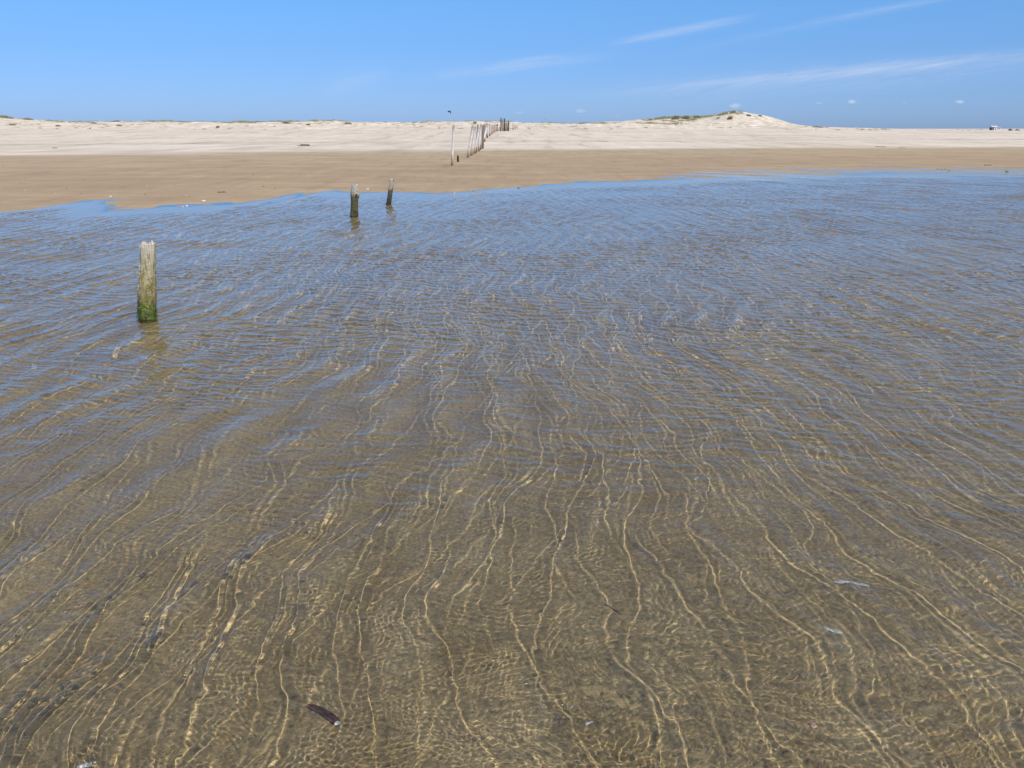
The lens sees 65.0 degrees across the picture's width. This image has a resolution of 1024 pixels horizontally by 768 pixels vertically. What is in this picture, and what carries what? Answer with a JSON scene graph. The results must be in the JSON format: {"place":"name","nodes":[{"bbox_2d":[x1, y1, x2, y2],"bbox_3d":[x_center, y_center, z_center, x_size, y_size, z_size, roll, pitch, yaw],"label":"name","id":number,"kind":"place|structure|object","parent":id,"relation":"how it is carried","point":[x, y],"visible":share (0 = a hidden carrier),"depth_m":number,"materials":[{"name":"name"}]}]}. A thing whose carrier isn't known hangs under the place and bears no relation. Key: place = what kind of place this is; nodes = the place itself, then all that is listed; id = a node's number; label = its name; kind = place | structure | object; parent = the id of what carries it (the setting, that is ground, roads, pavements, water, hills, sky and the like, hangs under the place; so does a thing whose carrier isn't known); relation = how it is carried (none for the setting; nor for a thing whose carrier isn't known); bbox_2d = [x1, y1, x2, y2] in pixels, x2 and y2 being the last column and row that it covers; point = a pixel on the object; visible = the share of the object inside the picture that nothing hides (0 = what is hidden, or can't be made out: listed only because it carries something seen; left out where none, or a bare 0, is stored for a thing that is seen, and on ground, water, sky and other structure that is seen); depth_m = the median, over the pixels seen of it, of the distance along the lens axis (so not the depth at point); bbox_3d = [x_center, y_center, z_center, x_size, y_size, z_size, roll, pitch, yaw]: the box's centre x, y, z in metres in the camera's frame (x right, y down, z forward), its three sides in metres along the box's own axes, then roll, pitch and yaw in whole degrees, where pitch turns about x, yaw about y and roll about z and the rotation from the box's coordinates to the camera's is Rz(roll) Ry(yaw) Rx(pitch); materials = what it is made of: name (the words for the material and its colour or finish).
{"place":"outdoors","nodes":[
{"label":"outdoors","id":0,"kind":"place"},
{"bbox_2d":[0,167,1023,767],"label":"water","id":1,"kind":"structure","parent":0,"point":[700,471],"depth_m":3.86,"materials":[{"name":"clear liquid"}]},
{"bbox_2d":[137,240,157,319],"bbox_3d":[-3.181,-0.763,7.044,0.250,0.989,0.170,0,18,0],"label":"timber post","id":2,"kind":"object","parent":1,"relation":"in","point":[147,295],"visible":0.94,"depth_m":6.95,"materials":[{"name":"brown wood"}]},
{"bbox_2d":[350,184,359,216],"bbox_3d":[-2.968,-3.340,15.197,0.206,0.861,0.172,0,18,0],"label":"timber post","id":3,"kind":"object","parent":1,"relation":"in","point":[354,195],"visible":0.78,"depth_m":15.11,"materials":[{"name":"green wood"}]},
{"bbox_2d":[386,179,393,204],"bbox_3d":[-2.674,-4.094,17.657,0.210,0.809,0.120,0,18,0],"label":"timber post","id":4,"kind":"object","parent":1,"relation":"in","point":[389,196],"visible":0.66,"depth_m":17.58,"materials":[{"name":"grey wood"}]},
{"bbox_2d":[0,111,1023,211],"bbox_3d":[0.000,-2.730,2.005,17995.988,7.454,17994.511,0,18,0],"label":"sand ground","id":5,"kind":"structure","parent":0,"point":[173,163],"depth_m":46.66,"materials":[{"name":"beige sand"}]},
{"bbox_2d":[451,125,454,165],"bbox_3d":[-2.556,-10.159,34.723,0.203,1.992,0.110,0,18,0],"label":"fence post","id":6,"kind":"object","parent":5,"relation":"on","point":[452,150],"visible":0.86,"depth_m":34.66,"materials":[{"name":"grey wood"}]},
{"bbox_2d":[5,110,917,129],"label":"dune grass","id":7,"kind":"structure","parent":5,"relation":"on","point":[655,118],"depth_m":240.66,"materials":[{"name":"green plant"}]},
{"bbox_2d":[467,125,473,157],"bbox_3d":[-2.223,-12.826,42.974,0.429,1.987,0.148,0,18,0],"label":"fence post","id":8,"kind":"object","parent":5,"relation":"on","point":[470,142],"visible":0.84,"depth_m":42.89,"materials":[{"name":"grey wood"}]},
{"bbox_2d":[470,126,476,155],"bbox_3d":[-2.199,-13.692,45.748,0.391,1.929,0.147,0,18,0],"label":"fence post","id":9,"kind":"object","parent":5,"relation":"on","point":[472,147],"visible":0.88,"depth_m":45.67,"materials":[{"name":"grey wood"}]},
{"bbox_2d":[473,129,479,153],"bbox_3d":[-2.119,-14.310,47.991,0.425,1.728,0.128,0,18,0],"label":"fence post","id":10,"kind":"object","parent":5,"relation":"on","point":[476,141],"visible":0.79,"depth_m":47.91,"materials":[{"name":"grey wood"}]},
{"bbox_2d":[478,125,481,150],"bbox_3d":[-2.122,-16.063,53.001,0.318,1.985,0.152,0,18,0],"label":"fence post","id":11,"kind":"object","parent":5,"relation":"on","point":[479,141],"visible":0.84,"depth_m":52.91,"materials":[{"name":"grey wood"}]},
{"bbox_2d":[482,125,483,148],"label":"fence post","id":12,"kind":"object","parent":5,"relation":"on","point":[482,136],"visible":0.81,"depth_m":58.16,"materials":[{"name":"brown wood"}]},
{"bbox_2d":[484,124,488,140],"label":"fence post","id":13,"kind":"object","parent":5,"relation":"on","point":[486,128],"visible":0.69,"depth_m":80.81,"materials":[{"name":"grey wood"}]},
{"bbox_2d":[989,126,1000,129],"bbox_3d":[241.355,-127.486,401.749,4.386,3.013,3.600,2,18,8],"label":"car","id":14,"kind":"object","parent":5,"relation":"on","point":[994,128],"visible":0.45,"depth_m":400.40,"materials":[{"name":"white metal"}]},
{"bbox_2d":[0,0,1023,128],"label":"sky","id":15,"kind":"structure","parent":0,"point":[890,64],"materials":[{"name":"blue"}]}
]}

